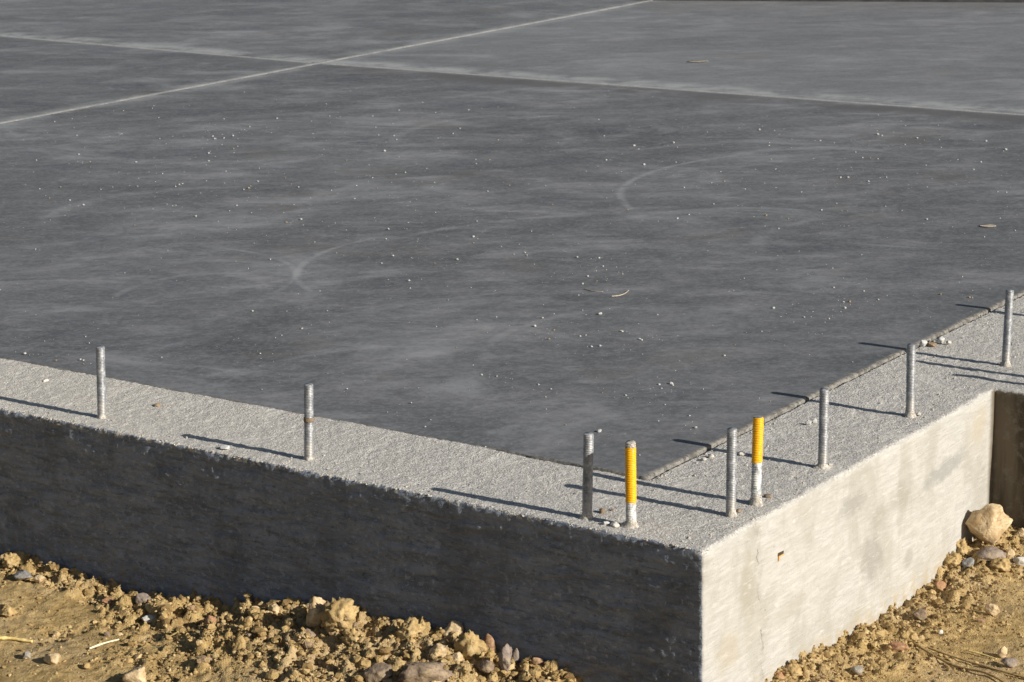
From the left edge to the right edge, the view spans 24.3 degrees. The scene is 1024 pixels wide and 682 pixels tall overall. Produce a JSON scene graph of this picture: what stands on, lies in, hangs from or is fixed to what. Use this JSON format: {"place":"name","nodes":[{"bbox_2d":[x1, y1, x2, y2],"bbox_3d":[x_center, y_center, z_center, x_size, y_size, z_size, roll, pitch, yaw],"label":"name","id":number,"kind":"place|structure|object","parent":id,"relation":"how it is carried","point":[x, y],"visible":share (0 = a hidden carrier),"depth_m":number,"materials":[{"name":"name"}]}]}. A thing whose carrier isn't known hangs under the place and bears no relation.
{"place":"outdoors","nodes":[
{"label":"outdoors","id":0,"kind":"place"},
{"bbox_2d":[0,524,1023,681],"bbox_3d":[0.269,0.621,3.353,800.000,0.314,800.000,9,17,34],"label":"ground","id":1,"kind":"structure","parent":0,"point":[64,617],"depth_m":3.67,"materials":[{"name":"soil"}]},
{"bbox_2d":[0,603,17,616],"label":"stone","id":2,"kind":"object","parent":1,"relation":"on","point":[7,610],"visible":1,"depth_m":3.84,"materials":[{"name":"beige stone"}]},
{"bbox_2d":[2,552,20,568],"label":"clod","id":3,"kind":"object","parent":1,"relation":"on","point":[10,560],"visible":1,"depth_m":4.04,"materials":[{"name":"brown soil"}]},
{"bbox_2d":[0,636,32,642],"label":"straw","id":4,"kind":"object","parent":1,"relation":"on","point":[14,638],"visible":1,"depth_m":3.75,"materials":[{"name":"yellow plant"}]},
{"bbox_2d":[13,569,32,580],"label":"stone","id":5,"kind":"object","parent":1,"relation":"on","point":[22,574],"visible":1,"depth_m":3.97,"materials":[{"name":"grey stone"}]},
{"bbox_2d":[22,651,30,658],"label":"stone","id":6,"kind":"object","parent":1,"relation":"on","point":[26,654],"visible":1,"depth_m":3.67,"materials":[{"name":"grey stone"}]},
{"bbox_2d":[33,575,45,582],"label":"stone","id":7,"kind":"object","parent":1,"relation":"on","point":[38,578],"visible":1,"depth_m":3.96,"materials":[{"name":"beige stone"}]},
{"bbox_2d":[43,653,60,664],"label":"stone","id":8,"kind":"object","parent":1,"relation":"on","point":[52,658],"visible":1,"depth_m":3.63,"materials":[{"name":"beige stone"}]},
{"bbox_2d":[82,662,89,668],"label":"stone","id":9,"kind":"object","parent":1,"relation":"on","point":[85,665],"visible":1,"depth_m":3.62,"materials":[{"name":"beige stone"}]},
{"bbox_2d":[89,639,118,648],"bbox_3d":[-0.635,0.471,3.705,0.054,0.005,0.004,-13,19,-40],"label":"straw","id":10,"kind":"object","parent":1,"relation":"on","point":[97,645],"visible":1,"depth_m":3.70,"materials":[{"name":"beige plant"}]},
{"bbox_2d":[101,597,113,605],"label":"stone","id":11,"kind":"object","parent":1,"relation":"on","point":[107,600],"visible":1,"depth_m":3.88,"materials":[{"name":"stone"}]},
{"bbox_2d":[122,666,146,681],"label":"stone","id":12,"kind":"object","parent":1,"relation":"on","point":[137,674],"visible":1,"depth_m":3.55,"materials":[{"name":"beige stone"}]},
{"bbox_2d":[135,593,151,604],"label":"stone","id":13,"kind":"object","parent":1,"relation":"on","point":[141,598],"visible":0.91,"depth_m":3.85,"materials":[{"name":"grey stone"}]},
{"bbox_2d":[141,615,154,622],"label":"stone","id":14,"kind":"object","parent":1,"relation":"on","point":[147,618],"visible":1,"depth_m":3.79,"materials":[{"name":"grey stone"}]},
{"bbox_2d":[148,598,171,613],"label":"stone","id":15,"kind":"object","parent":1,"relation":"on","point":[152,609],"visible":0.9,"depth_m":3.82,"materials":[{"name":"beige stone"}]},
{"bbox_2d":[204,615,216,624],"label":"stone","id":16,"kind":"object","parent":1,"relation":"on","point":[208,618],"visible":0.8,"depth_m":3.74,"materials":[{"name":"brown stone"}]},
{"bbox_2d":[268,603,279,613],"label":"clod","id":17,"kind":"object","parent":1,"relation":"on","point":[274,608],"visible":1,"depth_m":3.70,"materials":[{"name":"beige stone"}]},
{"bbox_2d":[284,617,294,628],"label":"clod","id":18,"kind":"object","parent":1,"relation":"on","point":[289,622],"visible":1,"depth_m":3.64,"materials":[{"name":"brown soil"}]},
{"bbox_2d":[305,628,315,636],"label":"stone","id":19,"kind":"object","parent":1,"relation":"on","point":[312,634],"visible":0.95,"depth_m":3.60,"materials":[{"name":"beige stone"}]},
{"bbox_2d":[306,596,325,628],"bbox_3d":[-0.294,0.419,3.632,0.044,0.059,0.034,-4,15,-12],"label":"stone","id":20,"kind":"object","parent":1,"relation":"on","point":[315,609],"visible":0.78,"depth_m":3.62,"materials":[{"name":"beige stone"}]},
{"bbox_2d":[318,597,358,635],"bbox_3d":[-0.261,0.421,3.608,0.057,0.072,0.053,5,15,21],"label":"clod","id":21,"kind":"object","parent":1,"relation":"on","point":[340,614],"visible":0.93,"depth_m":3.59,"materials":[{"name":"brown soil"}]},
{"bbox_2d":[340,628,364,644],"bbox_3d":[-0.239,0.442,3.567,0.038,0.032,0.027,0,14,3],"label":"clod","id":22,"kind":"object","parent":1,"relation":"on","point":[350,636],"visible":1,"depth_m":3.56,"materials":[{"name":"brown soil"}]},
{"bbox_2d":[365,647,378,657],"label":"clod","id":23,"kind":"object","parent":1,"relation":"on","point":[373,651],"visible":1,"depth_m":3.51,"materials":[{"name":"beige soil"}]},
{"bbox_2d":[363,662,392,681],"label":"stone","id":24,"kind":"object","parent":1,"relation":"on","point":[377,672],"visible":1,"depth_m":3.46,"materials":[{"name":"grey stone"}]},
{"bbox_2d":[395,616,425,641],"bbox_3d":[-0.153,0.434,3.549,0.043,0.041,0.036,6,16,27],"label":"stone","id":25,"kind":"object","parent":1,"relation":"on","point":[408,627],"visible":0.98,"depth_m":3.54,"materials":[{"name":"beige stone"}]},
{"bbox_2d":[396,661,454,681],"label":"stone","id":26,"kind":"object","parent":1,"relation":"on","point":[429,671],"visible":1,"depth_m":3.43,"materials":[{"name":"brown stone"}]},
{"bbox_2d":[428,643,448,657],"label":"stone","id":27,"kind":"object","parent":1,"relation":"on","point":[442,647],"visible":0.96,"depth_m":3.49,"materials":[{"name":"beige stone"}]},
{"bbox_2d":[442,620,463,638],"bbox_3d":[-0.088,0.433,3.545,0.032,0.032,0.021,2,15,12],"label":"clod","id":28,"kind":"object","parent":1,"relation":"on","point":[455,626],"visible":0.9,"depth_m":3.54,"materials":[{"name":"beige stone"}]},
{"bbox_2d":[451,652,463,662],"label":"stone","id":29,"kind":"object","parent":1,"relation":"on","point":[456,656],"visible":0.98,"depth_m":3.48,"materials":[{"name":"beige stone"}]},
{"bbox_2d":[453,629,486,660],"bbox_3d":[-0.062,0.448,3.494,0.052,0.050,0.038,0,14,6],"label":"clod","id":30,"kind":"object","parent":1,"relation":"on","point":[469,645],"visible":1,"depth_m":3.49,"materials":[{"name":"beige soil"}]},
{"bbox_2d":[478,660,494,672],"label":"stone","id":31,"kind":"object","parent":1,"relation":"on","point":[486,666],"visible":1,"depth_m":3.45,"materials":[{"name":"beige stone"}]},
{"bbox_2d":[484,633,495,652],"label":"stone","id":32,"kind":"object","parent":1,"relation":"on","point":[489,641],"visible":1,"depth_m":3.51,"materials":[{"name":"brown stone"}]},
{"bbox_2d":[498,644,511,671],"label":"stone","id":33,"kind":"object","parent":1,"relation":"on","point":[504,655],"visible":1,"depth_m":3.45,"materials":[{"name":"grey stone"}]},
{"bbox_2d":[0,295,1023,681],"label":"foundation wall","id":34,"kind":"structure","parent":1,"relation":"on","point":[866,527],"depth_m":3.70,"materials":[{"name":"concrete"}]},
{"bbox_2d":[95,346,105,418],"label":"anchor bolt","id":35,"kind":"object","parent":34,"relation":"on","point":[101,382],"visible":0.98,"depth_m":3.95,"materials":[{"name":"metal"}]},
{"bbox_2d":[219,445,229,448],"bbox_3d":[-0.457,0.169,3.780,0.016,0.007,0.013,3,15,16],"label":"concrete chip","id":36,"kind":"object","parent":34,"relation":"on","point":[224,447],"visible":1,"depth_m":3.78,"materials":[{"name":"grey concrete"}]},
{"bbox_2d":[303,383,313,460],"bbox_3d":[-0.317,0.136,3.708,0.020,0.142,0.020,1,14,0],"label":"anchor bolt","id":37,"kind":"object","parent":34,"relation":"on","point":[308,424],"visible":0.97,"depth_m":3.70,"materials":[{"name":"metal"}]},
{"bbox_2d":[0,0,1023,479],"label":"concrete slab","id":38,"kind":"structure","parent":34,"relation":"on","point":[934,86],"depth_m":5.71,"materials":[{"name":"grey concrete"}]},
{"bbox_2d":[0,88,1004,442],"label":"slab grit","id":39,"kind":"object","parent":38,"relation":"on","point":[514,220],"visible":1,"depth_m":5.55,"materials":[{"name":"concrete"}]},
{"bbox_2d":[654,0,1023,2],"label":"formwork board","id":40,"kind":"object","parent":38,"relation":"on","point":[1007,1],"visible":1,"depth_m":9.77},
{"bbox_2d":[979,224,995,226],"bbox_3d":[1.067,-0.259,5.339,0.031,0.002,0.031,-11,17,-33],"label":"dry leaf","id":41,"kind":"object","parent":38,"relation":"on","point":[986,225],"visible":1,"depth_m":5.34,"materials":[{"name":"beige plant"}]},
{"bbox_2d":[2,296,1023,548],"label":"ledge grit","id":42,"kind":"object","parent":34,"relation":"on","point":[532,462],"visible":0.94,"depth_m":3.71,"materials":[{"name":"grey concrete"}]},
{"bbox_2d":[578,432,593,519],"bbox_3d":[0.106,0.203,3.404,0.023,0.147,0.023,11,18,39],"label":"anchor bolt","id":43,"kind":"object","parent":34,"relation":"on","point":[587,474],"visible":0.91,"depth_m":3.40,"materials":[{"name":"metal"}]},
{"bbox_2d":[599,508,605,513],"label":"pebble","id":44,"kind":"object","parent":34,"relation":"on","point":[602,510],"visible":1,"depth_m":3.43,"materials":[{"name":"brown stone"}]},
{"bbox_2d":[610,522,619,526],"bbox_3d":[0.146,0.260,3.377,0.014,0.007,0.014,-3,14,-10],"label":"concrete chip","id":45,"kind":"object","parent":34,"relation":"on","point":[614,524],"visible":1,"depth_m":3.37,"materials":[{"name":"white concrete"}]},
{"bbox_2d":[620,440,638,528],"bbox_3d":[0.166,0.212,3.364,0.030,0.146,0.026,-1,14,0],"label":"anchor bolt","id":46,"kind":"object","parent":34,"relation":"on","point":[630,479],"visible":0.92,"depth_m":3.36,"materials":[{"name":"yellow metal"}]},
{"bbox_2d":[725,427,736,516],"bbox_3d":[0.315,0.197,3.403,0.022,0.150,0.022,0,14,0],"label":"anchor bolt","id":47,"kind":"object","parent":34,"relation":"on","point":[731,463],"visible":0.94,"depth_m":3.40,"materials":[{"name":"metal"}]},
{"bbox_2d":[749,415,763,506],"bbox_3d":[0.355,0.182,3.453,0.024,0.153,0.027,0,14,0],"label":"anchor bolt","id":48,"kind":"object","parent":34,"relation":"on","point":[757,457],"visible":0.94,"depth_m":3.44,"materials":[{"name":"yellow metal"}]},
{"bbox_2d":[815,388,830,468],"bbox_3d":[0.473,0.142,3.618,0.028,0.145,0.021,-1,14,0],"label":"anchor bolt","id":49,"kind":"object","parent":34,"relation":"on","point":[823,424],"visible":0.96,"depth_m":3.61,"materials":[{"name":"metal"}]},
{"bbox_2d":[904,343,915,417],"bbox_3d":[0.650,0.074,3.883,0.022,0.141,0.027,-1,14,0],"label":"anchor bolt","id":50,"kind":"object","parent":34,"relation":"on","point":[910,381],"visible":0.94,"depth_m":3.88,"materials":[{"name":"metal"}]},
{"bbox_2d":[919,340,927,346],"bbox_3d":[0.746,0.004,4.313,0.015,0.013,0.012,0,14,4],"label":"concrete chip","id":51,"kind":"object","parent":34,"relation":"on","point":[922,343],"visible":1,"depth_m":4.31,"materials":[{"name":"grey concrete"}]},
{"bbox_2d":[926,342,936,346],"bbox_3d":[0.763,0.006,4.330,0.020,0.010,0.016,2,15,13],"label":"concrete chip","id":52,"kind":"object","parent":34,"relation":"on","point":[931,344],"visible":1,"depth_m":4.33,"materials":[{"name":"beige concrete"}]},
{"bbox_2d":[936,336,944,343],"bbox_3d":[0.782,-0.002,4.352,0.014,0.014,0.017,-14,19,-41],"label":"concrete chip","id":53,"kind":"object","parent":34,"relation":"on","point":[940,339],"visible":1,"depth_m":4.35,"materials":[{"name":"grey concrete"}]},
{"bbox_2d":[999,289,1013,366],"bbox_3d":[0.870,-0.013,4.180,0.023,0.156,0.024,0,14,0],"label":"anchor bolt","id":54,"kind":"object","parent":34,"relation":"on","point":[1007,330],"visible":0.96,"depth_m":4.17,"materials":[{"name":"metal"}]},
{"bbox_2d":[511,648,518,663],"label":"stone","id":55,"kind":"object","parent":1,"relation":"on","point":[515,653],"visible":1,"depth_m":3.48,"materials":[{"name":"stone"}]},
{"bbox_2d":[520,663,529,671],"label":"clod","id":56,"kind":"object","parent":1,"relation":"on","point":[525,666],"visible":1,"depth_m":3.45,"materials":[{"name":"brown soil"}]},
{"bbox_2d":[530,657,544,665],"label":"stone","id":57,"kind":"object","parent":1,"relation":"on","point":[539,661],"visible":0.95,"depth_m":3.46,"materials":[{"name":"brown stone"}]},
{"bbox_2d":[776,671,783,677],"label":"stone","id":58,"kind":"object","parent":1,"relation":"on","point":[780,674],"visible":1,"depth_m":3.49,"materials":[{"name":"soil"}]},
{"bbox_2d":[781,663,803,679],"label":"clod","id":59,"kind":"object","parent":1,"relation":"on","point":[793,670],"visible":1,"depth_m":3.50,"materials":[{"name":"beige soil"}]},
{"bbox_2d":[850,665,862,674],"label":"stone","id":60,"kind":"object","parent":1,"relation":"on","point":[857,670],"visible":1,"depth_m":3.52,"materials":[{"name":"white stone"}]},
{"bbox_2d":[875,630,885,636],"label":"clod","id":61,"kind":"object","parent":1,"relation":"on","point":[881,633],"visible":1,"depth_m":3.69,"materials":[{"name":"brown soil"}]},
{"bbox_2d":[886,641,908,651],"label":"stone","id":62,"kind":"object","parent":1,"relation":"on","point":[897,646],"visible":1,"depth_m":3.62,"materials":[{"name":"brown stone"}]},
{"bbox_2d":[909,632,918,640],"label":"clod","id":63,"kind":"object","parent":1,"relation":"on","point":[913,636],"visible":1,"depth_m":3.67,"materials":[{"name":"brown soil"}]},
{"bbox_2d":[912,608,926,619],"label":"stone","id":64,"kind":"object","parent":1,"relation":"on","point":[920,614],"visible":1,"depth_m":3.76,"materials":[{"name":"brown stone"}]},
{"bbox_2d":[935,580,946,591],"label":"stone","id":65,"kind":"object","parent":1,"relation":"on","point":[940,585],"visible":1,"depth_m":3.88,"materials":[{"name":"stone"}]},
{"bbox_2d":[899,625,1004,681],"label":"dry stalk","id":66,"kind":"object","parent":1,"relation":"on","point":[948,662],"visible":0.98,"depth_m":3.58,"materials":[{"name":"brown plant"}]},
{"bbox_2d":[943,551,962,568],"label":"clod","id":67,"kind":"object","parent":1,"relation":"on","point":[953,559],"visible":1,"depth_m":3.96,"materials":[{"name":"brown soil"}]},
{"bbox_2d":[956,538,970,555],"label":"clod","id":68,"kind":"object","parent":1,"relation":"on","point":[963,546],"visible":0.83,"depth_m":4.00,"materials":[{"name":"brown soil"}]},
{"bbox_2d":[962,557,974,569],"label":"stone","id":69,"kind":"object","parent":1,"relation":"on","point":[967,562],"visible":1,"depth_m":3.95,"materials":[{"name":"grey stone"}]},
{"bbox_2d":[927,646,1023,678],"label":"dry stalk","id":70,"kind":"object","parent":1,"relation":"on","point":[971,662],"visible":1,"depth_m":3.58,"materials":[{"name":"brown plant"}]},
{"bbox_2d":[977,618,985,622],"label":"stone","id":71,"kind":"object","parent":1,"relation":"on","point":[981,620],"visible":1,"depth_m":3.74,"materials":[{"name":"brown stone"}]},
{"bbox_2d":[968,650,996,659],"bbox_3d":[0.714,0.476,3.615,0.049,0.004,0.007,9,17,34],"label":"dry stalk","id":72,"kind":"object","parent":1,"relation":"on","point":[981,654],"visible":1,"depth_m":3.62,"materials":[{"name":"plant"}]},
{"bbox_2d":[965,503,1012,544],"bbox_3d":[0.802,0.305,4.003,0.079,0.071,0.051,12,13,-7],"label":"stone","id":73,"kind":"object","parent":1,"relation":"on","point":[991,523],"visible":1,"depth_m":3.99,"materials":[{"name":"beige stone"}]},
{"bbox_2d":[976,546,1005,561],"bbox_3d":[0.801,0.357,3.980,0.050,0.025,0.051,2,15,13],"label":"stone","id":74,"kind":"object","parent":1,"relation":"on","point":[988,553],"visible":1,"depth_m":3.96,"materials":[{"name":"grey stone"}]},
{"bbox_2d":[983,603,999,614],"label":"stone","id":75,"kind":"object","parent":1,"relation":"on","point":[991,609],"visible":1,"depth_m":3.77,"materials":[{"name":"beige stone"}]},
{"bbox_2d":[990,557,1010,571],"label":"clod","id":76,"kind":"object","parent":1,"relation":"on","point":[1000,564],"visible":1,"depth_m":3.94,"materials":[{"name":"brown soil"}]},
{"bbox_2d":[997,646,1007,657],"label":"stone","id":77,"kind":"object","parent":1,"relation":"on","point":[1002,652],"visible":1,"depth_m":3.61,"materials":[{"name":"beige stone"}]},
{"bbox_2d":[1001,657,1017,667],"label":"stone","id":78,"kind":"object","parent":1,"relation":"on","point":[1010,662],"visible":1,"depth_m":3.57,"materials":[{"name":"beige stone"}]},
{"bbox_2d":[1005,548,1014,556],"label":"stone","id":79,"kind":"object","parent":1,"relation":"on","point":[1010,552],"visible":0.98,"depth_m":3.99,"materials":[{"name":"beige stone"}]},
{"bbox_2d":[1013,557,1023,565],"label":"stone","id":80,"kind":"object","parent":1,"relation":"on","point":[1019,560],"visible":1,"depth_m":3.96,"materials":[{"name":"grey stone"}]},
{"bbox_2d":[1015,528,1023,536],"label":"stone","id":81,"kind":"object","parent":1,"relation":"on","point":[1020,533],"visible":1,"depth_m":4.05,"materials":[{"name":"beige stone"}]}
]}

